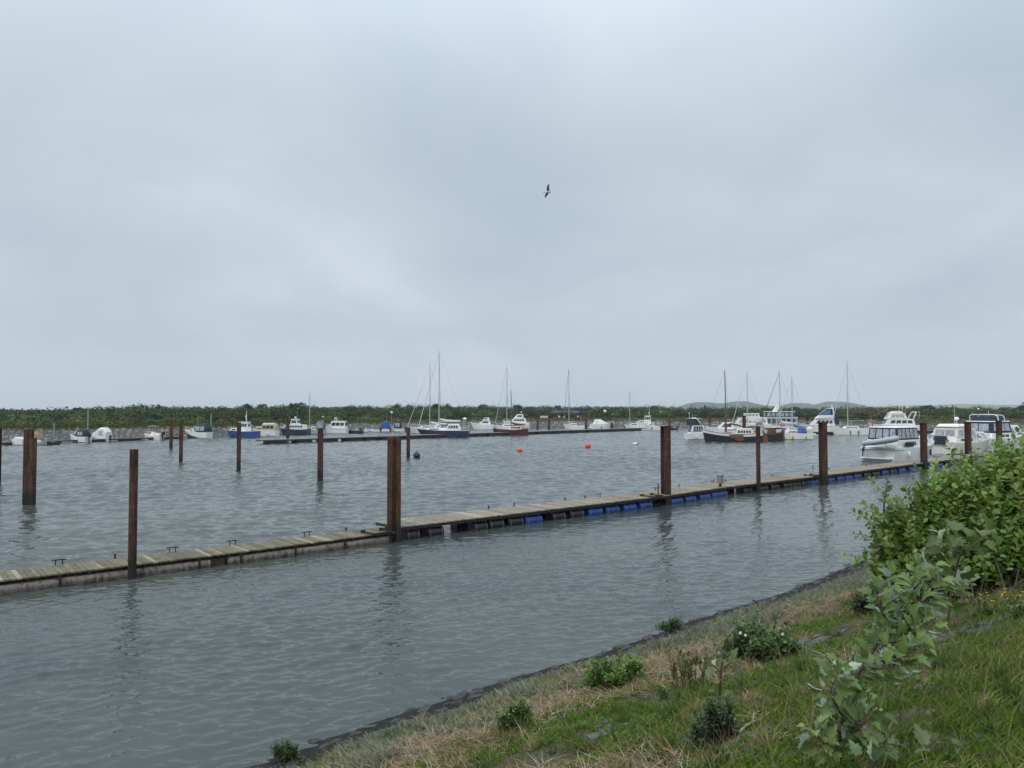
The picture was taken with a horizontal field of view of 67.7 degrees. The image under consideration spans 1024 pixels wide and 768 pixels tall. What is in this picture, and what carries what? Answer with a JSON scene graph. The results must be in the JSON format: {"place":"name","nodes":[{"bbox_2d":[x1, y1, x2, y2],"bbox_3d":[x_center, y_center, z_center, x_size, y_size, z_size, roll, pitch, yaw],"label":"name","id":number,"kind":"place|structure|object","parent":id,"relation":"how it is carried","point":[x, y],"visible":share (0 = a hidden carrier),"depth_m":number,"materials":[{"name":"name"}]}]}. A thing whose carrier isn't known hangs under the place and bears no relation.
{"place":"outdoors","nodes":[
{"label":"outdoors","id":0,"kind":"place"},
{"bbox_2d":[154,406,669,409],"bbox_3d":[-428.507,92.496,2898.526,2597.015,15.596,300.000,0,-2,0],"label":"hills","id":1,"kind":"structure","parent":0,"point":[502,407],"depth_m":2833.03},
{"bbox_2d":[0,428,1022,767],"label":"water","id":2,"kind":"structure","parent":0,"point":[234,666],"depth_m":22.92,"materials":[{"name":"liquid"}]},
{"bbox_2d":[0,410,1023,767],"bbox_3d":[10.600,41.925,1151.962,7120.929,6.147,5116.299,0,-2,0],"label":"ground","id":3,"kind":"structure","parent":0,"point":[314,752],"depth_m":10.86,"materials":[{"name":"plant"}]},
{"bbox_2d":[87,409,88,429],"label":"timber post","id":4,"kind":"object","parent":3,"relation":"on","point":[88,419],"visible":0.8,"depth_m":127.82,"materials":[{"name":"wood"}]},
{"bbox_2d":[268,737,305,764],"bbox_3d":[-3.149,5.138,10.688,0.506,0.354,0.277,-1,-2,18],"label":"shrub","id":5,"kind":"object","parent":3,"relation":"on","point":[288,751],"visible":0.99,"depth_m":10.66,"materials":[{"name":"green plant"}]},
{"bbox_2d":[287,403,298,408],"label":"tree","id":6,"kind":"object","parent":3,"relation":"on","point":[294,405],"visible":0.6,"depth_m":172.43,"materials":[{"name":"green plant"}]},
{"bbox_2d":[443,403,453,409],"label":"tree","id":7,"kind":"object","parent":3,"relation":"on","point":[447,405],"visible":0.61,"depth_m":212.16,"materials":[{"name":"green plant"}]},
{"bbox_2d":[0,402,1023,427],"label":"scrub thicket","id":8,"kind":"object","parent":3,"relation":"on","point":[145,414],"visible":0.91,"depth_m":181.66,"materials":[{"name":"plant"}]},
{"bbox_2d":[1,417,1023,430],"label":"berm grass","id":9,"kind":"structure","parent":3,"relation":"on","point":[719,419],"depth_m":180.83,"materials":[{"name":"plant"}]},
{"bbox_2d":[2,421,1023,440],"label":"riprap","id":10,"kind":"object","parent":3,"relation":"on","point":[6,436],"visible":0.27,"depth_m":155.23,"materials":[{"name":"stone"}]},
{"bbox_2d":[494,697,537,737],"bbox_3d":[0.018,3.631,8.297,0.482,0.415,0.318,0,-2,-14],"label":"shrub","id":11,"kind":"object","parent":3,"relation":"on","point":[516,710],"visible":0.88,"depth_m":8.26,"materials":[{"name":"green plant"}]},
{"bbox_2d":[551,411,578,417],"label":"shed","id":12,"kind":"structure","parent":3,"relation":"on","point":[560,413],"depth_m":215.84,"materials":[{"name":"grey"}]},
{"bbox_2d":[260,560,872,767],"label":"edging stones","id":13,"kind":"object","parent":3,"relation":"on","point":[625,646],"visible":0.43,"depth_m":13.72,"materials":[{"name":"stone"}]},
{"bbox_2d":[248,565,886,767],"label":"shore herbs","id":14,"kind":"object","parent":3,"relation":"on","point":[723,627],"visible":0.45,"depth_m":11.78,"materials":[{"name":"plant"}]},
{"bbox_2d":[575,650,647,690],"bbox_3d":[1.376,3.879,10.256,0.952,0.581,0.579,1,-2,-25],"label":"shrub","id":15,"kind":"object","parent":3,"relation":"on","point":[614,673],"visible":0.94,"depth_m":10.20,"materials":[{"name":"green plant"}]},
{"bbox_2d":[280,567,1023,767],"bbox_3d":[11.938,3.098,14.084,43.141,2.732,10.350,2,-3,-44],"label":"grass","id":16,"kind":"structure","parent":3,"relation":"on","point":[997,656],"depth_m":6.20,"materials":[{"name":"plant"}]},
{"bbox_2d":[307,578,1021,767],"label":"straw litter","id":17,"kind":"object","parent":3,"relation":"on","point":[423,743],"visible":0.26,"depth_m":9.03,"materials":[{"name":"plant"}]},
{"bbox_2d":[739,711,760,732],"bbox_3d":[1.892,2.718,6.120,0.062,0.071,0.431,-1,-2,39],"label":"driftwood stick","id":18,"kind":"object","parent":17,"relation":"on","point":[741,730],"visible":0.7,"depth_m":6.04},
{"bbox_2d":[654,614,688,631],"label":"shrub","id":19,"kind":"object","parent":3,"relation":"on","point":[676,623],"visible":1,"depth_m":16.99,"materials":[{"name":"green plant"}]},
{"bbox_2d":[664,639,710,691],"bbox_3d":[1.998,3.248,8.737,0.480,0.538,0.396,-1,-2,39],"label":"dock weed","id":20,"kind":"object","parent":3,"relation":"on","point":[687,665],"visible":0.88,"depth_m":8.70,"materials":[{"name":"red plant"}]},
{"bbox_2d":[402,584,1023,767],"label":"clover","id":21,"kind":"object","parent":3,"relation":"on","point":[741,739],"visible":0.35,"depth_m":6.91,"materials":[{"name":"green plant"}]},
{"bbox_2d":[681,693,746,752],"bbox_3d":[1.566,2.666,6.013,0.541,0.445,0.323,1,-2,-18],"label":"shrub","id":22,"kind":"object","parent":3,"relation":"on","point":[715,725],"visible":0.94,"depth_m":5.94,"materials":[{"name":"green plant"}]},
{"bbox_2d":[702,647,743,707],"bbox_3d":[1.851,2.639,6.739,0.362,0.628,0.290,0,-2,0],"label":"poplar sapling","id":23,"kind":"object","parent":3,"relation":"on","point":[730,659],"visible":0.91,"depth_m":6.74,"materials":[{"name":"green plant"}]},
{"bbox_2d":[713,608,814,667],"bbox_3d":[3.179,3.303,9.758,1.241,0.840,0.925,1,-2,-28],"label":"rose bush","id":24,"kind":"object","parent":3,"relation":"on","point":[755,640],"visible":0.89,"depth_m":9.67,"materials":[{"name":"green plant"}]},
{"bbox_2d":[538,614,1023,756],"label":"paving slabs","id":25,"kind":"structure","parent":3,"relation":"on","point":[807,641],"depth_m":7.55,"materials":[{"name":"stone"}]},
{"bbox_2d":[849,587,881,613],"bbox_3d":[5.663,3.459,12.079,0.680,0.498,0.458,-1,-2,19],"label":"shrub","id":26,"kind":"object","parent":3,"relation":"on","point":[857,604],"visible":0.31,"depth_m":12.05,"materials":[{"name":"green plant"}]},
{"bbox_2d":[795,551,960,767],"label":"poplar sapling","id":27,"kind":"object","parent":3,"relation":"on","point":[911,622],"visible":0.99,"depth_m":4.95,"materials":[{"name":"green plant"}]},
{"bbox_2d":[842,724,962,767],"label":"poplar sapling","id":28,"kind":"object","parent":3,"relation":"on","point":[921,735],"visible":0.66,"depth_m":4.43,"materials":[{"name":"green plant"}]},
{"bbox_2d":[841,426,1023,605],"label":"leafy bush","id":29,"kind":"object","parent":3,"relation":"on","point":[991,486],"visible":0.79,"depth_m":12.27,"materials":[{"name":"green plant"}]},
{"bbox_2d":[922,512,997,634],"bbox_3d":[4.966,2.123,8.579,0.850,1.397,0.562,0,-2,0],"label":"poplar sapling","id":30,"kind":"object","parent":3,"relation":"on","point":[954,544],"visible":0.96,"depth_m":8.55,"materials":[{"name":"green plant"}]},
{"bbox_2d":[952,592,1004,614],"bbox_3d":[5.547,2.620,9.089,0.610,0.303,0.265,-1,-2,32],"label":"ragwort","id":31,"kind":"object","parent":3,"relation":"on","point":[971,602],"visible":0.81,"depth_m":9.05,"materials":[{"name":"green plant"}]},
{"bbox_2d":[1000,588,1023,618],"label":"ragwort","id":32,"kind":"object","parent":3,"relation":"on","point":[1014,609],"visible":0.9,"depth_m":8.40,"materials":[{"name":"green plant"}]},
{"bbox_2d":[0,0,1023,409],"label":"sky","id":33,"kind":"structure","parent":0,"point":[229,203],"materials":[{"name":"grey"}]},
{"bbox_2d":[543,184,550,197],"bbox_3d":[2.038,-11.809,46.596,0.469,0.682,0.784,1,-2,-27],"label":"gull","id":34,"kind":"object","parent":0,"point":[547,192],"visible":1,"depth_m":46.36,"materials":[{"name":"grey"}]},
{"bbox_2d":[659,401,884,409],"bbox_3d":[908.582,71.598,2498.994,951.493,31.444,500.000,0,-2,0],"label":"hills","id":35,"kind":"structure","parent":0,"point":[741,404],"depth_m":2374.92,"materials":[{"name":"plant"}]},
{"bbox_2d":[869,404,1021,409],"bbox_3d":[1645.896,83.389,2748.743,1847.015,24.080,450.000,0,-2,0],"label":"hills","id":36,"kind":"structure","parent":0,"point":[965,406],"depth_m":2645.53,"materials":[{"name":"plant"}]},
{"label":"water","id":37,"kind":"structure","parent":0,"visible":0},
{"bbox_2d":[0,428,3,483],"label":"mooring pile","id":38,"kind":"object","parent":37,"relation":"in","point":[0,451],"visible":0.9,"depth_m":50.73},
{"bbox_2d":[11,437,22,444],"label":"rowing boat","id":39,"kind":"object","parent":37,"relation":"on","point":[17,440],"visible":0.69,"depth_m":104.87,"materials":[{"name":"white paint"}]},
{"bbox_2d":[22,429,36,504],"bbox_3d":[-25.131,5.425,39.741,0.592,6.136,0.488,0,-2,0],"label":"mooring pile","id":40,"kind":"object","parent":37,"relation":"in","point":[29,468],"visible":0.65,"depth_m":39.59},
{"bbox_2d":[34,433,42,440],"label":"covered boat","id":41,"kind":"object","parent":37,"relation":"on","point":[39,436],"visible":0.38,"depth_m":111.90,"materials":[{"name":"white paint"}]},
{"bbox_2d":[37,441,46,444],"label":"inflatable boat","id":42,"kind":"object","parent":37,"relation":"on","point":[42,443],"visible":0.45,"depth_m":104.96,"materials":[{"name":"grey rubber"}]},
{"bbox_2d":[47,441,59,444],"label":"rowing boat","id":43,"kind":"object","parent":37,"relation":"on","point":[52,443],"visible":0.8,"depth_m":105.58,"materials":[{"name":"black paint"}]},
{"bbox_2d":[70,429,91,442],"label":"sports boat","id":44,"kind":"object","parent":37,"relation":"on","point":[82,436],"visible":0.94,"depth_m":112.94,"materials":[{"name":"white paint"}]},
{"bbox_2d":[2,436,187,444],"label":"floating pier","id":45,"kind":"structure","parent":37,"relation":"on","point":[103,440],"depth_m":117.95,"materials":[{"name":"wood"}]},
{"bbox_2d":[92,427,112,441],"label":"canopy boat","id":46,"kind":"object","parent":37,"relation":"on","point":[104,433],"visible":0.76,"depth_m":116.97,"materials":[{"name":"fabric"}]},
{"bbox_2d":[0,546,230,594],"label":"floating walkway","id":47,"kind":"structure","parent":37,"relation":"on","point":[51,576],"depth_m":22.41,"materials":[{"name":"brown wood"}]},
{"bbox_2d":[128,449,137,579],"bbox_3d":[-11.135,4.924,22.414,0.232,6.011,0.232,0,-2,0],"label":"mooring pile","id":48,"kind":"object","parent":37,"relation":"in","point":[133,512],"visible":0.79,"depth_m":22.37,"materials":[{"name":"wood"}]},
{"bbox_2d":[144,428,164,439],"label":"angling boat","id":49,"kind":"object","parent":37,"relation":"on","point":[157,436],"visible":0.84,"depth_m":123.33,"materials":[{"name":"white paint"}]},
{"bbox_2d":[169,420,172,447],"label":"mooring pile","id":50,"kind":"object","parent":37,"relation":"in","point":[171,435],"visible":0.75,"depth_m":97.26,"materials":[{"name":"wood"}]},
{"bbox_2d":[179,422,182,461],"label":"mooring pile","id":51,"kind":"object","parent":37,"relation":"in","point":[180,441],"visible":0.75,"depth_m":71.42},
{"bbox_2d":[184,424,212,438],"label":"motor cruiser","id":52,"kind":"object","parent":37,"relation":"on","point":[204,431],"visible":0.91,"depth_m":129.33,"materials":[{"name":"white paint"}]},
{"bbox_2d":[236,423,240,470],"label":"mooring pile","id":53,"kind":"object","parent":37,"relation":"in","point":[238,466],"visible":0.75,"depth_m":61.61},
{"bbox_2d":[227,411,260,437],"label":"work boat","id":54,"kind":"object","parent":37,"relation":"on","point":[246,430],"visible":0.85,"depth_m":133.22,"materials":[{"name":"blue paint"}]},
{"bbox_2d":[253,423,278,435],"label":"motor cruiser","id":55,"kind":"object","parent":37,"relation":"on","point":[268,429],"visible":0.79,"depth_m":138.40,"materials":[{"name":"white paint"}]},
{"bbox_2d":[286,419,289,438],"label":"mooring pile","id":56,"kind":"object","parent":37,"relation":"in","point":[287,428],"visible":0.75,"depth_m":121.99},
{"bbox_2d":[280,417,310,434],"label":"motor cruiser","id":57,"kind":"object","parent":37,"relation":"on","point":[296,427],"visible":0.81,"depth_m":146.31,"materials":[{"name":"blue paint"}]},
{"bbox_2d":[211,527,394,564],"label":"floating walkway","id":58,"kind":"structure","parent":37,"relation":"on","point":[273,549],"depth_m":26.56,"materials":[{"name":"brown wood"}]},
{"bbox_2d":[306,396,325,433],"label":"sailing boat","id":59,"kind":"object","parent":37,"relation":"on","point":[319,424],"visible":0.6,"depth_m":149.27,"materials":[{"name":"grey paint"}]},
{"bbox_2d":[317,428,323,480],"bbox_3d":[-13.210,5.985,52.630,0.461,5.851,0.461,1,-2,-22],"label":"mooring pile","id":60,"kind":"object","parent":37,"relation":"in","point":[320,457],"visible":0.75,"depth_m":52.48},
{"bbox_2d":[326,417,348,433],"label":"motor cruiser","id":61,"kind":"object","parent":37,"relation":"on","point":[337,427],"visible":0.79,"depth_m":152.65,"materials":[{"name":"white paint"}]},
{"bbox_2d":[349,429,363,433],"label":"open boat","id":62,"kind":"object","parent":37,"relation":"on","point":[357,431],"visible":0.85,"depth_m":154.22,"materials":[{"name":"blue paint"}]},
{"bbox_2d":[381,421,390,431],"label":"canopy boat","id":63,"kind":"object","parent":37,"relation":"on","point":[385,426],"visible":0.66,"depth_m":165.66,"materials":[{"name":"fabric"}]},
{"bbox_2d":[387,436,400,541],"bbox_3d":[-4.473,5.068,28.928,0.505,6.146,0.455,0,-2,-13],"label":"mooring pile","id":64,"kind":"object","parent":37,"relation":"in","point":[393,483],"visible":0.66,"depth_m":28.77,"materials":[{"name":"wood"}]},
{"bbox_2d":[390,420,406,431],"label":"cabin boat","id":65,"kind":"object","parent":37,"relation":"on","point":[397,427],"visible":0.76,"depth_m":165.80,"materials":[{"name":"white paint"}]},
{"bbox_2d":[406,427,410,457],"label":"mooring pile","id":66,"kind":"object","parent":37,"relation":"in","point":[408,443],"visible":0.75,"depth_m":78.04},
{"bbox_2d":[413,451,419,457],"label":"mooring buoy","id":67,"kind":"object","parent":37,"relation":"on","point":[416,454],"visible":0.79,"depth_m":77.70,"materials":[{"name":"black plastic"}]},
{"bbox_2d":[407,363,446,433],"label":"sailing yacht","id":68,"kind":"object","parent":37,"relation":"on","point":[413,430],"visible":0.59,"depth_m":153.55,"materials":[{"name":"white paint"}]},
{"bbox_2d":[417,352,469,437],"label":"sailing yacht","id":69,"kind":"object","parent":37,"relation":"on","point":[452,430],"visible":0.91,"depth_m":133.45,"materials":[{"name":"blue paint"}]},
{"bbox_2d":[256,428,642,443],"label":"floating pier","id":70,"kind":"structure","parent":37,"relation":"on","point":[300,440],"depth_m":128.81,"materials":[{"name":"wood"}]},
{"bbox_2d":[463,418,466,429],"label":"mooring post","id":71,"kind":"object","parent":37,"relation":"in","point":[464,424],"visible":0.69,"depth_m":155.63,"materials":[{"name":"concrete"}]},
{"bbox_2d":[471,418,495,429],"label":"motor cruiser","id":72,"kind":"object","parent":37,"relation":"on","point":[485,424],"visible":0.86,"depth_m":181.59,"materials":[{"name":"white paint"}]},
{"bbox_2d":[494,368,518,428],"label":"sailing yacht","id":73,"kind":"object","parent":37,"relation":"on","point":[506,426],"visible":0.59,"depth_m":168.43,"materials":[{"name":"white paint"}]},
{"bbox_2d":[493,389,528,434],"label":"traditional sailing boat","id":74,"kind":"object","parent":37,"relation":"on","point":[516,429],"visible":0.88,"depth_m":144.63,"materials":[{"name":"red paint"}]},
{"bbox_2d":[502,412,529,427],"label":"motor yacht","id":75,"kind":"object","parent":37,"relation":"on","point":[520,419],"visible":0.61,"depth_m":197.73,"materials":[{"name":"white paint"}]},
{"bbox_2d":[375,484,663,539],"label":"floating walkway","id":76,"kind":"structure","parent":37,"relation":"on","point":[433,525],"depth_m":33.55,"materials":[{"name":"brown wood"}]},
{"bbox_2d":[563,370,584,429],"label":"sailing yacht","id":77,"kind":"object","parent":37,"relation":"on","point":[579,425],"visible":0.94,"depth_m":184.38,"materials":[{"name":"white paint"}]},
{"bbox_2d":[588,419,613,428],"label":"sports cruiser","id":78,"kind":"object","parent":37,"relation":"on","point":[599,424],"visible":0.79,"depth_m":187.62,"materials":[{"name":"white paint"}]},
{"bbox_2d":[624,392,643,429],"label":"sailing yacht","id":79,"kind":"object","parent":37,"relation":"on","point":[633,425],"visible":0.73,"depth_m":179.58,"materials":[{"name":"white paint"}]},
{"bbox_2d":[636,405,650,427],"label":"motor cruiser","id":80,"kind":"object","parent":37,"relation":"on","point":[647,419],"visible":0.56,"depth_m":197.66,"materials":[{"name":"white paint"}]},
{"bbox_2d":[644,421,664,429],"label":"sports boat","id":81,"kind":"object","parent":37,"relation":"on","point":[655,425],"visible":0.75,"depth_m":179.06,"materials":[{"name":"white paint"}]},
{"bbox_2d":[660,426,670,504],"bbox_3d":[8.044,5.348,39.942,0.481,6.302,0.481,1,-2,-22],"label":"mooring pile","id":82,"kind":"object","parent":37,"relation":"in","point":[665,442],"visible":0.75,"depth_m":39.83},
{"bbox_2d":[636,484,730,503],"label":"floating walkway","id":83,"kind":"structure","parent":37,"relation":"on","point":[689,493],"depth_m":42.08,"materials":[{"name":"grey wood"}]},
{"bbox_2d":[717,475,723,486],"bbox_3d":[11.945,5.556,43.846,0.340,0.680,0.300,2,-3,-42],"label":"service post","id":84,"kind":"object","parent":83,"relation":"on","point":[720,481],"visible":1,"depth_m":43.75,"materials":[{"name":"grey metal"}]},
{"bbox_2d":[684,413,716,439],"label":"motor yacht","id":85,"kind":"object","parent":37,"relation":"on","point":[694,429],"visible":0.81,"depth_m":124.43,"materials":[{"name":"white paint"}]},
{"bbox_2d":[705,422,734,432],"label":"motor yacht","id":86,"kind":"object","parent":37,"relation":"on","point":[720,427],"visible":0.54,"depth_m":140.34,"materials":[{"name":"white paint"}]},
{"bbox_2d":[702,371,767,441],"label":"sailing barge","id":87,"kind":"object","parent":37,"relation":"on","point":[744,434],"visible":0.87,"depth_m":115.17,"materials":[{"name":"black paint"}]},
{"bbox_2d":[742,415,745,426],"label":"mooring pile","id":88,"kind":"object","parent":37,"relation":"in","point":[744,420],"visible":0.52,"depth_m":143.11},
{"bbox_2d":[732,373,762,431],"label":"sailing yacht","id":89,"kind":"object","parent":37,"relation":"on","point":[757,424],"visible":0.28,"depth_m":146.73,"materials":[{"name":"white paint"}]},
{"bbox_2d":[727,413,771,427],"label":"motor yacht","id":90,"kind":"object","parent":37,"relation":"on","point":[751,416],"visible":0.48,"depth_m":168.22,"materials":[{"name":"white paint"}]},
{"bbox_2d":[756,426,760,492],"bbox_3d":[14.761,5.617,45.759,0.253,6.141,0.253,0,-2,0],"label":"mooring pile","id":91,"kind":"object","parent":37,"relation":"in","point":[758,475],"visible":0.79,"depth_m":45.70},
{"bbox_2d":[705,474,818,492],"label":"floating walkway","id":92,"kind":"structure","parent":37,"relation":"on","point":[767,483],"depth_m":47.83,"materials":[{"name":"brown wood"}]},
{"bbox_2d":[754,423,784,440],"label":"sailing barge","id":93,"kind":"object","parent":37,"relation":"on","point":[772,434],"visible":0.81,"depth_m":117.80,"materials":[{"name":"brown wood"}]},
{"bbox_2d":[760,372,796,432],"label":"sailing yacht","id":94,"kind":"object","parent":37,"relation":"on","point":[765,431],"visible":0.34,"depth_m":138.14,"materials":[{"name":"white paint"}]},
{"bbox_2d":[760,402,798,429],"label":"houseboat","id":95,"kind":"object","parent":37,"relation":"on","point":[772,417],"visible":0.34,"depth_m":174.47,"materials":[{"name":"white paint"}]},
{"bbox_2d":[776,377,812,439],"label":"sailing yacht","id":96,"kind":"object","parent":37,"relation":"on","point":[802,433],"visible":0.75,"depth_m":123.26,"materials":[{"name":"white paint"}]},
{"bbox_2d":[799,405,838,431],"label":"motor yacht","id":97,"kind":"object","parent":37,"relation":"on","point":[826,415],"visible":0.68,"depth_m":156.48,"materials":[{"name":"white paint"}]},
{"bbox_2d":[818,422,827,484],"bbox_3d":[20.496,5.673,50.301,0.477,6.325,0.477,1,-2,-22],"label":"mooring pile","id":98,"kind":"object","parent":37,"relation":"in","point":[823,453],"visible":0.75,"depth_m":50.22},
{"bbox_2d":[831,360,872,434],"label":"sailing yacht","id":99,"kind":"object","parent":37,"relation":"on","point":[851,430],"visible":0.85,"depth_m":144.87,"materials":[{"name":"white paint"}]},
{"bbox_2d":[798,461,922,481],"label":"floating walkway","id":100,"kind":"structure","parent":37,"relation":"on","point":[842,474],"depth_m":57.15,"materials":[{"name":"brown wood"}]},
{"bbox_2d":[868,406,919,429],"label":"motor yacht","id":101,"kind":"object","parent":37,"relation":"on","point":[895,418],"visible":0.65,"depth_m":158.54,"materials":[{"name":"white paint"}]},
{"bbox_2d":[859,426,934,461],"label":"motor yacht","id":102,"kind":"object","parent":37,"relation":"on","point":[890,443],"visible":0.89,"depth_m":72.44,"materials":[{"name":"white paint"}]},
{"bbox_2d":[920,423,927,468],"bbox_3d":[34.240,6.244,63.504,0.464,6.040,0.464,1,-2,-22],"label":"mooring pile","id":103,"kind":"object","parent":37,"relation":"in","point":[923,446],"visible":0.75,"depth_m":63.51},
{"bbox_2d":[905,451,992,467],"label":"floating walkway","id":104,"kind":"structure","parent":37,"relation":"on","point":[943,461],"depth_m":67.46,"materials":[{"name":"brown wood"}]},
{"bbox_2d":[930,412,988,453],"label":"motor cruiser","id":105,"kind":"object","parent":37,"relation":"on","point":[952,433],"visible":0.81,"depth_m":84.80,"materials":[{"name":"beige paint"}]},
{"bbox_2d":[964,422,971,453],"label":"mooring pile","id":106,"kind":"object","parent":37,"relation":"in","point":[967,437],"visible":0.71,"depth_m":75.66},
{"bbox_2d":[966,408,1023,451],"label":"motor yacht","id":107,"kind":"object","parent":37,"relation":"on","point":[984,424],"visible":0.53,"depth_m":90.85,"materials":[{"name":"white paint"}]},
{"bbox_2d":[996,420,1002,445],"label":"mooring pile","id":108,"kind":"object","parent":37,"relation":"in","point":[998,427],"visible":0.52,"depth_m":81.12,"materials":[{"name":"wood"}]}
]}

